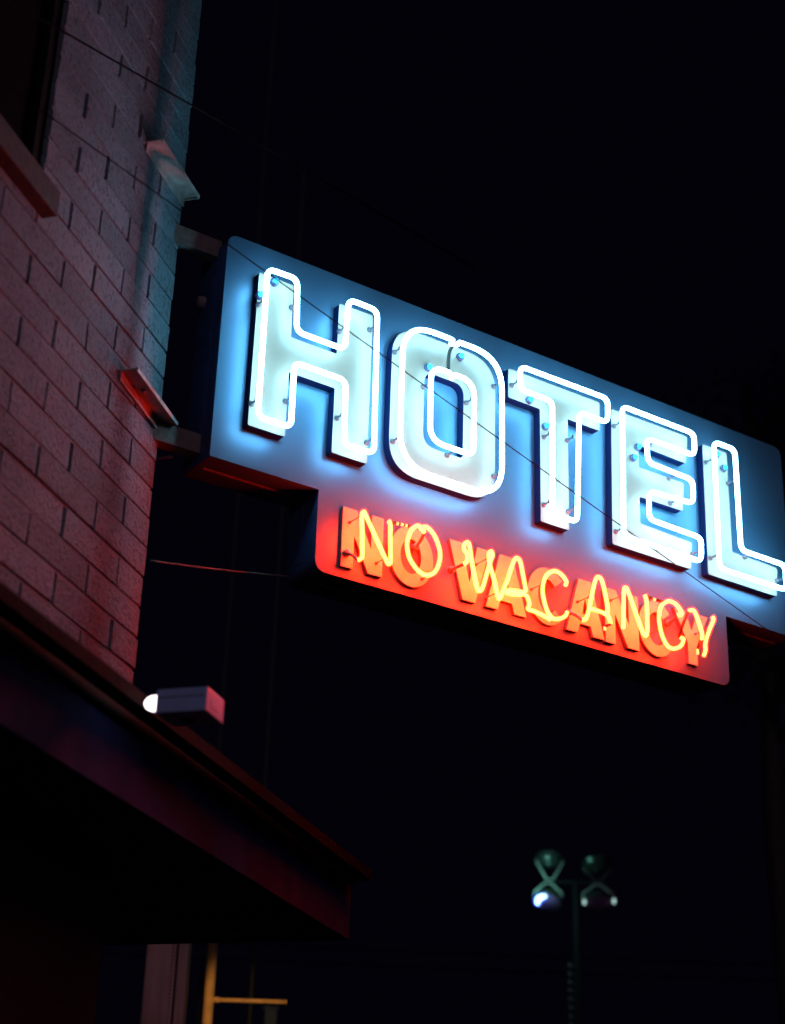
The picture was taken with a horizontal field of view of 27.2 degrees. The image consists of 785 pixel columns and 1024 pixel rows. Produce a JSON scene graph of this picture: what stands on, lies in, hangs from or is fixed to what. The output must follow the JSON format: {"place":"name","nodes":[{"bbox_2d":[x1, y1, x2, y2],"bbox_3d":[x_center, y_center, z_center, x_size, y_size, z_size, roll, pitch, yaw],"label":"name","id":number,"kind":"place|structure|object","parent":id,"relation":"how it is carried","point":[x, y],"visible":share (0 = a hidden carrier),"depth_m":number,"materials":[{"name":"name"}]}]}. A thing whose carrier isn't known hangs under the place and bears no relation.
{"place":"outdoors","nodes":[
{"label":"outdoors","id":0,"kind":"place"},
{"bbox_2d":[140,944,191,1023],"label":"clad pillar","id":1,"kind":"structure","parent":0,"point":[166,984],"depth_m":8.74,"materials":[{"name":"metal"}]},
{"bbox_2d":[196,0,276,1023],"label":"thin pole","id":2,"kind":"object","parent":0,"point":[228,621],"visible":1,"depth_m":13.04,"materials":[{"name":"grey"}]},
{"bbox_2d":[248,168,305,1023],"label":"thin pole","id":3,"kind":"object","parent":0,"point":[272,664],"visible":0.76,"depth_m":12.68,"materials":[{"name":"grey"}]},
{"bbox_2d":[95,0,784,1023],"label":"sky","id":4,"kind":"structure","parent":0,"point":[610,174],"materials":[{"name":"black"}]},
{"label":"ground","id":5,"kind":"structure","parent":0,"visible":0},
{"bbox_2d":[0,0,370,1023],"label":"motel building","id":6,"kind":"structure","parent":5,"relation":"on","point":[126,818],"depth_m":5.09,"materials":[{"name":"brick"}]},
{"bbox_2d":[0,0,63,217],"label":"window","id":7,"kind":"structure","parent":6,"relation":"in","point":[28,44],"depth_m":5.02,"materials":[{"name":"black paint"}]},
{"bbox_2d":[119,367,200,458],"bbox_3d":[-0.836,-0.331,5.659,0.166,0.108,0.502,-9,-27,22],"label":"sign bracket","id":8,"kind":"object","parent":6,"relation":"attached to","point":[170,436],"visible":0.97,"depth_m":5.70,"materials":[{"name":"metal"}]},
{"bbox_2d":[156,455,172,459],"bbox_3d":[-0.808,-0.190,5.697,0.076,0.012,0.009,-5,-26,15],"label":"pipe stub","id":9,"kind":"object","parent":6,"relation":"attached to","point":[164,457],"visible":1,"depth_m":5.69,"materials":[{"name":"metal"}]},
{"bbox_2d":[145,138,221,263],"bbox_3d":[-0.809,-1.137,6.031,0.166,0.224,0.501,-9,-27,22],"label":"sign bracket","id":10,"kind":"object","parent":6,"relation":"attached to","point":[197,245],"visible":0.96,"depth_m":6.07,"materials":[{"name":"metal"}]},
{"bbox_2d":[183,236,784,696],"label":"hotel sign","id":11,"kind":"object","parent":10,"relation":"attached to","point":[399,492],"visible":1,"depth_m":6.39,"materials":[{"name":"blue metal"}]},
{"bbox_2d":[144,687,223,726],"bbox_3d":[-0.581,0.536,4.406,0.219,0.075,0.138,-5,-26,15],"label":"security light","id":12,"kind":"object","parent":6,"relation":"attached to","point":[192,706],"visible":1,"depth_m":4.35,"materials":[{"name":"plastic"}]},
{"bbox_2d":[150,560,287,576],"bbox_3d":[-0.605,0.201,5.750,0.605,0.135,0.008,23,-32,-38],"label":"guy wire","id":13,"kind":"object","parent":6,"relation":"attached to","point":[209,568],"visible":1,"depth_m":5.73,"materials":[{"name":"metal"}]},
{"bbox_2d":[7,0,475,268],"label":"overhead cable","id":14,"kind":"object","parent":6,"relation":"attached to","point":[103,54],"visible":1,"depth_m":5.89,"materials":[{"name":"black metal"}]},
{"bbox_2d":[0,80,784,642],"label":"overhead cable","id":15,"kind":"object","parent":6,"relation":"attached to","point":[370,346],"visible":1,"depth_m":5.52,"materials":[{"name":"black rubber"}]},
{"bbox_2d":[202,943,286,1023],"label":"pipe post","id":16,"kind":"object","parent":5,"relation":"on","point":[210,1000],"visible":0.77,"depth_m":9.17,"materials":[{"name":"metal"}]},
{"bbox_2d":[264,1006,278,1023],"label":"teal post","id":17,"kind":"object","parent":5,"relation":"on","point":[271,1013],"visible":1,"depth_m":13.43,"materials":[{"name":"paint"}]},
{"bbox_2d":[533,850,614,1023],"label":"floodlight pole","id":18,"kind":"object","parent":5,"relation":"on","point":[549,900],"visible":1,"depth_m":17.87,"materials":[{"name":"metal"}]},
{"bbox_2d":[663,343,784,1023],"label":"tree","id":19,"kind":"object","parent":5,"relation":"on","point":[771,668],"visible":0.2,"depth_m":21.61,"materials":[{"name":"black plant"}]}
]}

